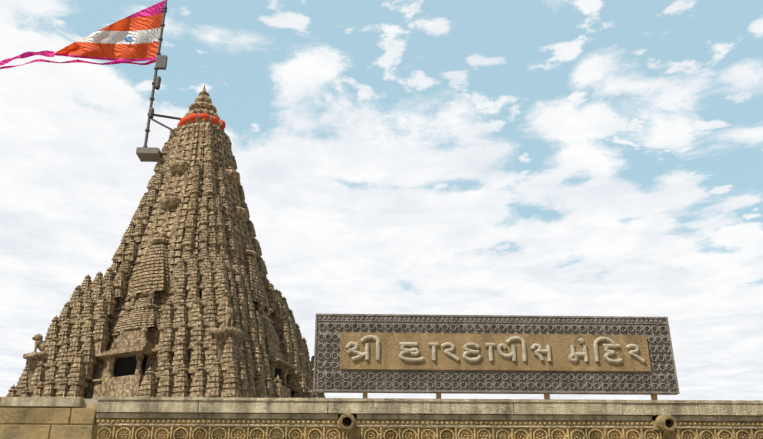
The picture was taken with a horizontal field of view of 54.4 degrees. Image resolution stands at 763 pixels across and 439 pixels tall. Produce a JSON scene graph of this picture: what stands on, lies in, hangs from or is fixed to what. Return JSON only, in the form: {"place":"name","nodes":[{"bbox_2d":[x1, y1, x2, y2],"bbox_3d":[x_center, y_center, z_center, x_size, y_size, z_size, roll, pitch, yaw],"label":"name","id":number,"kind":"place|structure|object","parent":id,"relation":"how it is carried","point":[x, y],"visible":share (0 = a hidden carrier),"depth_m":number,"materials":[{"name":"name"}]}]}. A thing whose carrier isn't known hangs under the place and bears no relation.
{"place":"outdoors","nodes":[
{"label":"outdoors","id":0,"kind":"place"},
{"bbox_2d":[0,397,96,438],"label":"block wall","id":1,"kind":"structure","parent":0,"point":[46,418],"depth_m":13.13,"materials":[{"name":"beige stone"}]},
{"bbox_2d":[84,399,96,403],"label":"block wall","id":2,"kind":"structure","parent":0,"point":[90,401],"depth_m":13.41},
{"bbox_2d":[95,122,256,378],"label":"temple spire","id":3,"kind":"structure","parent":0,"point":[186,153],"depth_m":83.25,"materials":[{"name":"stone"}]},
{"bbox_2d":[6,133,324,398],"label":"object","id":4,"kind":"object","parent":3,"relation":"attached to","point":[185,362],"visible":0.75,"depth_m":72.94,"materials":[{"name":"stone"}]},
{"bbox_2d":[136,147,160,161],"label":"pole foot","id":5,"kind":"object","parent":4,"relation":"on","point":[148,154],"visible":0.86,"depth_m":86.51},
{"bbox_2d":[143,0,180,146],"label":"flag pole","id":6,"kind":"object","parent":5,"relation":"on","point":[161,62],"visible":0.98,"depth_m":90.80,"materials":[{"name":"grey metal"}]},
{"bbox_2d":[0,0,166,68],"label":"flag","id":7,"kind":"object","parent":6,"relation":"attached to","point":[132,38],"visible":0.98,"depth_m":93.11,"materials":[{"name":"fabric"}]},
{"bbox_2d":[95,309,298,397],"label":"balcony","id":8,"kind":"structure","parent":3,"relation":"attached to","point":[138,342],"depth_m":69.74,"materials":[{"name":"brown stone"}]},
{"bbox_2d":[23,291,313,386],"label":"statues","id":9,"kind":"object","parent":8,"relation":"on","point":[224,332],"visible":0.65,"depth_m":71.79,"materials":[{"name":"brown stone"}]},
{"bbox_2d":[185,85,224,130],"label":"spire finial","id":10,"kind":"object","parent":3,"relation":"on","point":[202,103],"visible":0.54,"depth_m":90.98,"materials":[{"name":"stone"}]},
{"bbox_2d":[177,113,225,129],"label":"cloth garland","id":11,"kind":"object","parent":10,"relation":"on","point":[192,116],"visible":0.21,"depth_m":89.21},
{"bbox_2d":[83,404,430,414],"bbox_3d":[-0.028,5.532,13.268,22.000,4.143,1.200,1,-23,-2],"label":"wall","id":12,"kind":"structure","parent":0,"point":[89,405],"depth_m":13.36,"materials":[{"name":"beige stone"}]},
{"bbox_2d":[338,413,676,431],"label":"water spouts","id":13,"kind":"object","parent":12,"relation":"attached to","point":[666,422],"visible":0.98,"depth_m":13.22,"materials":[{"name":"stone"}]},
{"bbox_2d":[0,0,762,399],"label":"sky","id":14,"kind":"structure","parent":0,"point":[423,157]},
{"bbox_2d":[93,425,762,438],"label":"molding","id":15,"kind":"structure","parent":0,"point":[222,432],"depth_m":13.32,"materials":[{"name":"beige stone"}]},
{"bbox_2d":[96,418,762,426],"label":"carved frieze","id":16,"kind":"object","parent":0,"point":[406,422],"depth_m":13.37,"materials":[{"name":"beige stone"}]},
{"bbox_2d":[95,397,762,427],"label":"wall coping","id":17,"kind":"object","parent":16,"relation":"on","point":[408,409],"depth_m":13.39,"materials":[{"name":"beige stone"}]},
{"bbox_2d":[363,392,657,399],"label":"sign support posts","id":18,"kind":"object","parent":17,"relation":"on","point":[546,396],"depth_m":14.18,"materials":[{"name":"metal"}]},
{"bbox_2d":[313,314,679,394],"bbox_3d":[2.210,2.624,14.493,7.022,1.514,0.181,1,-23,-2],"label":"sign frame","id":19,"kind":"object","parent":18,"relation":"on","point":[330,376],"visible":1,"depth_m":14.35,"materials":[{"name":"grey stone"}]},
{"bbox_2d":[340,332,651,371],"bbox_3d":[2.216,2.581,14.425,6.029,0.727,0.064,1,-23,-2],"label":"sign panel","id":20,"kind":"object","parent":19,"relation":"in","point":[390,350],"visible":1,"depth_m":14.38,"materials":[{"name":"brown stone"}]},
{"bbox_2d":[346,335,644,363],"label":"letters","id":21,"kind":"object","parent":20,"relation":"attached to","point":[573,356],"visible":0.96,"depth_m":14.37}
]}

